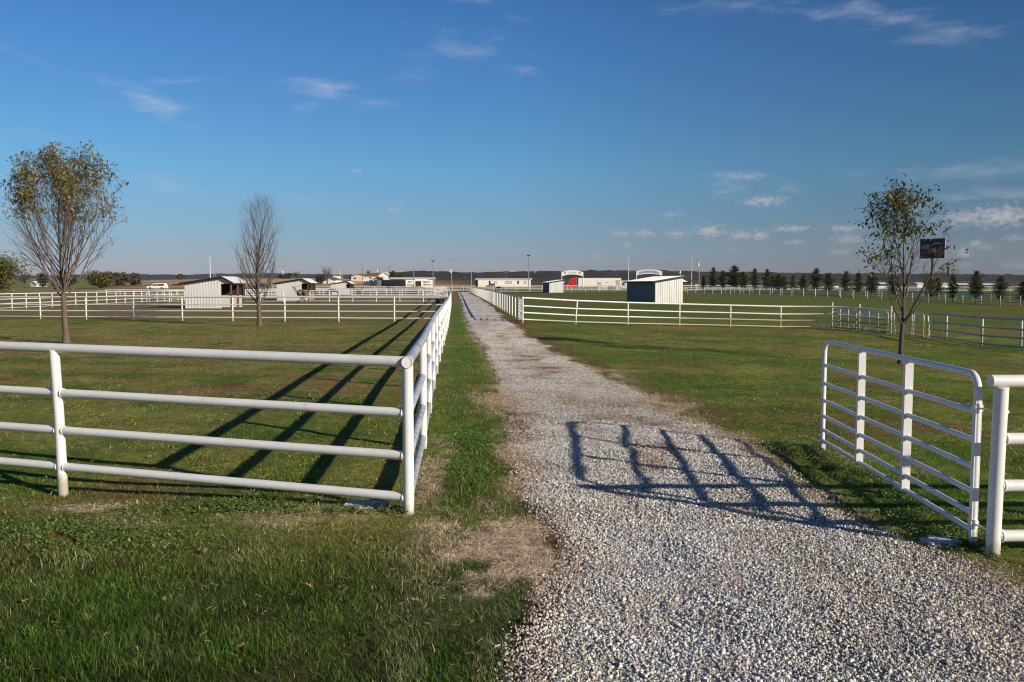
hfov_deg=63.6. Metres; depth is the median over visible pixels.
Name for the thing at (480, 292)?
pipe fence
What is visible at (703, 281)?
pine tree
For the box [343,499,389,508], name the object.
concrete footing
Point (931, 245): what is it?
billboard
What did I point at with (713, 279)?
pine tree
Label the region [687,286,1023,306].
pipe fence
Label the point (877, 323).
tube gate
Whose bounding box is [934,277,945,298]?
pine tree
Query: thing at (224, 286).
horse shed
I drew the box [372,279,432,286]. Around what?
painted barn
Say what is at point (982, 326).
pipe fence
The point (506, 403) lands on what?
dead grass
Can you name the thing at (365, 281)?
parked trailer
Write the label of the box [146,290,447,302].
pipe fence
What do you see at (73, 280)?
bush
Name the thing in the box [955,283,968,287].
outbuilding
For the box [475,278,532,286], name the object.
mobile home
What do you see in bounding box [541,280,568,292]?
horse shed
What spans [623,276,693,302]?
horse shed
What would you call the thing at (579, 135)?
sky
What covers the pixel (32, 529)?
clover
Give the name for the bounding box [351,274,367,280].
farmhouse
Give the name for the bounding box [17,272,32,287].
leafy tree
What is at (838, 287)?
pipe fence
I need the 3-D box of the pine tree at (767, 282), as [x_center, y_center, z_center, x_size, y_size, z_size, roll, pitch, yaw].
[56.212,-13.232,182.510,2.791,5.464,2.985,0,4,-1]
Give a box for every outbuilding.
[389,277,435,284]
[911,282,923,286]
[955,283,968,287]
[977,283,995,287]
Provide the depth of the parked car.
238.51 m
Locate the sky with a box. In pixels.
[0,0,1023,275]
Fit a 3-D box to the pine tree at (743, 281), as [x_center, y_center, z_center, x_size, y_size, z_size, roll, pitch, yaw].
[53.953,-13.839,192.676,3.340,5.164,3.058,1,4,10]
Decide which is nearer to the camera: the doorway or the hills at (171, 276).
the doorway
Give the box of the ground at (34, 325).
[0,277,1023,681]
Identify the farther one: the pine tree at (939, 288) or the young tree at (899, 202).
the pine tree at (939, 288)
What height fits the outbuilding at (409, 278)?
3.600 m
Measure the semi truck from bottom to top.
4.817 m
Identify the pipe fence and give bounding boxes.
[0,289,276,308]
[0,295,447,321]
[0,341,404,501]
[106,288,449,295]
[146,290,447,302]
[272,286,474,290]
[276,289,448,297]
[401,288,450,514]
[471,287,519,319]
[481,285,751,290]
[489,286,699,291]
[522,297,892,332]
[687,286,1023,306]
[704,285,1019,290]
[725,286,1022,303]
[927,313,1023,347]
[985,375,1023,556]
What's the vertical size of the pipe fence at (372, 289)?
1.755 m
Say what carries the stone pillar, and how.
on the ground at (34, 325)
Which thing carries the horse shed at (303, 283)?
on the ground at (34, 325)
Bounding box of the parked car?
[147,283,167,288]
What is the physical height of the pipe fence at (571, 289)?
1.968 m
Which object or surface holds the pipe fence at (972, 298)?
on the ground at (34, 325)
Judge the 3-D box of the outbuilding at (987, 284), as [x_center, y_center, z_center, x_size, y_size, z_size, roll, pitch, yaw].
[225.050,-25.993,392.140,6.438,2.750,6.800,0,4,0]
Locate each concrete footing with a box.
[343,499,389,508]
[919,536,961,548]
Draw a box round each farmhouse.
[30,281,47,286]
[323,277,341,283]
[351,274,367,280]
[367,273,380,279]
[379,272,389,279]
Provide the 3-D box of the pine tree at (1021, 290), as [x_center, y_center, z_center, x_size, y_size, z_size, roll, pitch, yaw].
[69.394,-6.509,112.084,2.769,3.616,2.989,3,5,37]
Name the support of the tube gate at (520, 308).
attached to the pipe fence at (730, 318)
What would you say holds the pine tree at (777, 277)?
on the ground at (34, 325)
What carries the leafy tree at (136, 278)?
on the ground at (34, 325)
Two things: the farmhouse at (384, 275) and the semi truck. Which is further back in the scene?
the farmhouse at (384, 275)
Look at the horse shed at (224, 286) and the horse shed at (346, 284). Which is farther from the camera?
the horse shed at (346, 284)
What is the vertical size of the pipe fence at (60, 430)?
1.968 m
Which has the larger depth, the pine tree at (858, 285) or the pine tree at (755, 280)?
the pine tree at (755, 280)
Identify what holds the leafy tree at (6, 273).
on the ground at (34, 325)
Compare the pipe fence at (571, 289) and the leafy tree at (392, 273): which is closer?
the pipe fence at (571, 289)
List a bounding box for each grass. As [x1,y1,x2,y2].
[0,389,1023,676]
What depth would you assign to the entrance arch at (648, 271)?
298.97 m
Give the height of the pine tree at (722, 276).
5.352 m
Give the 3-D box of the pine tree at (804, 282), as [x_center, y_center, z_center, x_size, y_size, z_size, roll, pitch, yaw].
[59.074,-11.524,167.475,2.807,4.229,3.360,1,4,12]
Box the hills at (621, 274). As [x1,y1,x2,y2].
[389,270,1023,280]
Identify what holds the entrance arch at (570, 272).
on the ground at (34, 325)
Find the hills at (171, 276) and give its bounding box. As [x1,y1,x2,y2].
[12,273,366,278]
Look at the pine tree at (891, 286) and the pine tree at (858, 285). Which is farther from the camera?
the pine tree at (858, 285)
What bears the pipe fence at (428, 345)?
on the ground at (34, 325)
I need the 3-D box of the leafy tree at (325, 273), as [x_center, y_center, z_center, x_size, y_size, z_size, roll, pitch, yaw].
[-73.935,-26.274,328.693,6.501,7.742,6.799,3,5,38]
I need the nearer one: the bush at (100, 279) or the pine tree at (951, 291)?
the pine tree at (951, 291)
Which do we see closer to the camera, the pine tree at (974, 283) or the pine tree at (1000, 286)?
the pine tree at (1000, 286)
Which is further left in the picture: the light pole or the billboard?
the light pole
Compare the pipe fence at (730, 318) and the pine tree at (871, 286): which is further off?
the pine tree at (871, 286)
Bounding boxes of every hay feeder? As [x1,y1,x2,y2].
[293,287,310,302]
[353,287,363,295]
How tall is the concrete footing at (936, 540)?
0.045 m
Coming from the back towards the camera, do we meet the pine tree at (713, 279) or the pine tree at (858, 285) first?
the pine tree at (713, 279)
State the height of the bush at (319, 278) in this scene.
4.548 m
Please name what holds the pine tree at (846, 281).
on the ground at (34, 325)
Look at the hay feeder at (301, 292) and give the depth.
93.61 m
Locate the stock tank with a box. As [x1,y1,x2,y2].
[435,299,443,303]
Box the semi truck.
[564,277,577,287]
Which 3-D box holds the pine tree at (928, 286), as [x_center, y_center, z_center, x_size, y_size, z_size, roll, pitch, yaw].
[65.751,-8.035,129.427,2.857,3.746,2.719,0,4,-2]
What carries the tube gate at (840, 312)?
attached to the pipe fence at (730, 318)
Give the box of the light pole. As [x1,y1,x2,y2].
[527,255,530,287]
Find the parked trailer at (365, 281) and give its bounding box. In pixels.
[363,279,368,284]
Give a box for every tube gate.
[435,287,445,297]
[519,298,521,320]
[818,340,991,546]
[833,308,856,329]
[860,309,888,332]
[893,312,923,336]
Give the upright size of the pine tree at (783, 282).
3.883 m
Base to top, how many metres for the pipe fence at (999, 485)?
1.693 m
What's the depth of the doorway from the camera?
299.86 m
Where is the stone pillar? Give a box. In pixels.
[616,280,619,289]
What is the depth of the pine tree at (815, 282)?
164.25 m
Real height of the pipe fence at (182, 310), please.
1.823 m
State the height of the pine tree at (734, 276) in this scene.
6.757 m
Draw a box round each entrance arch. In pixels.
[561,270,582,279]
[636,269,661,278]
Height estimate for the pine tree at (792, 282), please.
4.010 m
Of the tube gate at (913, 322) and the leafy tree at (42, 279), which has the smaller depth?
the tube gate at (913, 322)
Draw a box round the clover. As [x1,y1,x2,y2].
[0,426,1023,571]
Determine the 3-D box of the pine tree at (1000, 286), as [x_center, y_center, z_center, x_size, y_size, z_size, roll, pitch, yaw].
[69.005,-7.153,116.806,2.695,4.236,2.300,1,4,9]
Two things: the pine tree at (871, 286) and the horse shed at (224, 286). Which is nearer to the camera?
the horse shed at (224, 286)
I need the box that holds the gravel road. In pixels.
[457,292,1023,681]
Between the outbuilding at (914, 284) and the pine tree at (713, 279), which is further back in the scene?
the outbuilding at (914, 284)
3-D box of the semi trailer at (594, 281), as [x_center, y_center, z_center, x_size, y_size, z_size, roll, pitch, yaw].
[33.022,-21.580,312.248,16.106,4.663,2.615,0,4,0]
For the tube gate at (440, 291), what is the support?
attached to the pipe fence at (393, 289)
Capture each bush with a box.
[54,273,78,287]
[82,270,116,287]
[314,274,327,283]
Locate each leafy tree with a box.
[0,249,37,295]
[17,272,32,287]
[36,273,49,287]
[111,271,131,285]
[129,272,141,284]
[176,273,185,279]
[321,266,332,283]
[388,270,395,279]
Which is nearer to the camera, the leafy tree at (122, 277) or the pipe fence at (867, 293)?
the pipe fence at (867, 293)
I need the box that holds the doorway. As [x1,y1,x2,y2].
[416,281,420,286]
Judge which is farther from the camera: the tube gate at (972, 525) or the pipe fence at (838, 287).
the pipe fence at (838, 287)
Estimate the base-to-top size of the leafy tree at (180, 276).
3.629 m
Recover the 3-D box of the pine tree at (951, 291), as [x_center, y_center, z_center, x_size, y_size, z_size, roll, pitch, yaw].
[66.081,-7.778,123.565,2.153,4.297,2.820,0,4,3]
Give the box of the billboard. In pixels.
[918,238,945,279]
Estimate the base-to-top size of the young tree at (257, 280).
7.282 m
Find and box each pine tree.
[700,276,706,289]
[708,267,718,287]
[717,270,727,291]
[723,264,741,286]
[738,271,749,287]
[750,268,759,291]
[761,269,772,291]
[771,274,784,291]
[778,276,789,289]
[787,275,797,289]
[797,274,808,289]
[809,268,824,289]
[821,272,837,293]
[838,270,854,295]
[852,272,866,292]
[863,272,879,296]
[887,275,900,294]
[922,278,939,300]
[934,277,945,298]
[946,275,963,301]
[968,270,985,302]
[992,275,1010,299]
[1014,281,1023,304]
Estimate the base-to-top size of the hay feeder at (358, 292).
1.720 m
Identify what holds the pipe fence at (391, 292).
on the ground at (34, 325)
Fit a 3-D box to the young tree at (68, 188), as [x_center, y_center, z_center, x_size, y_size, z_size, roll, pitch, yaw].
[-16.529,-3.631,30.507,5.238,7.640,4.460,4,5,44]
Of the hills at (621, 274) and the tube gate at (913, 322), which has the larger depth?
the hills at (621, 274)
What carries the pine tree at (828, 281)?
on the ground at (34, 325)
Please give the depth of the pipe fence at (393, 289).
126.30 m
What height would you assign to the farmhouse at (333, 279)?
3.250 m
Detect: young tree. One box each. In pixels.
[0,140,131,343]
[230,189,290,325]
[848,173,970,363]
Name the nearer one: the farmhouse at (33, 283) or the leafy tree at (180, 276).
the farmhouse at (33, 283)
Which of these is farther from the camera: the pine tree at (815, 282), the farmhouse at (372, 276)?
the farmhouse at (372, 276)
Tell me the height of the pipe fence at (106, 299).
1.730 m
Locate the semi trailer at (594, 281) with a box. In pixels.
[578,278,620,287]
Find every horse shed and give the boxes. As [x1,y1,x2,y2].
[178,276,248,307]
[273,278,317,299]
[328,281,354,293]
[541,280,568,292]
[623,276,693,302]

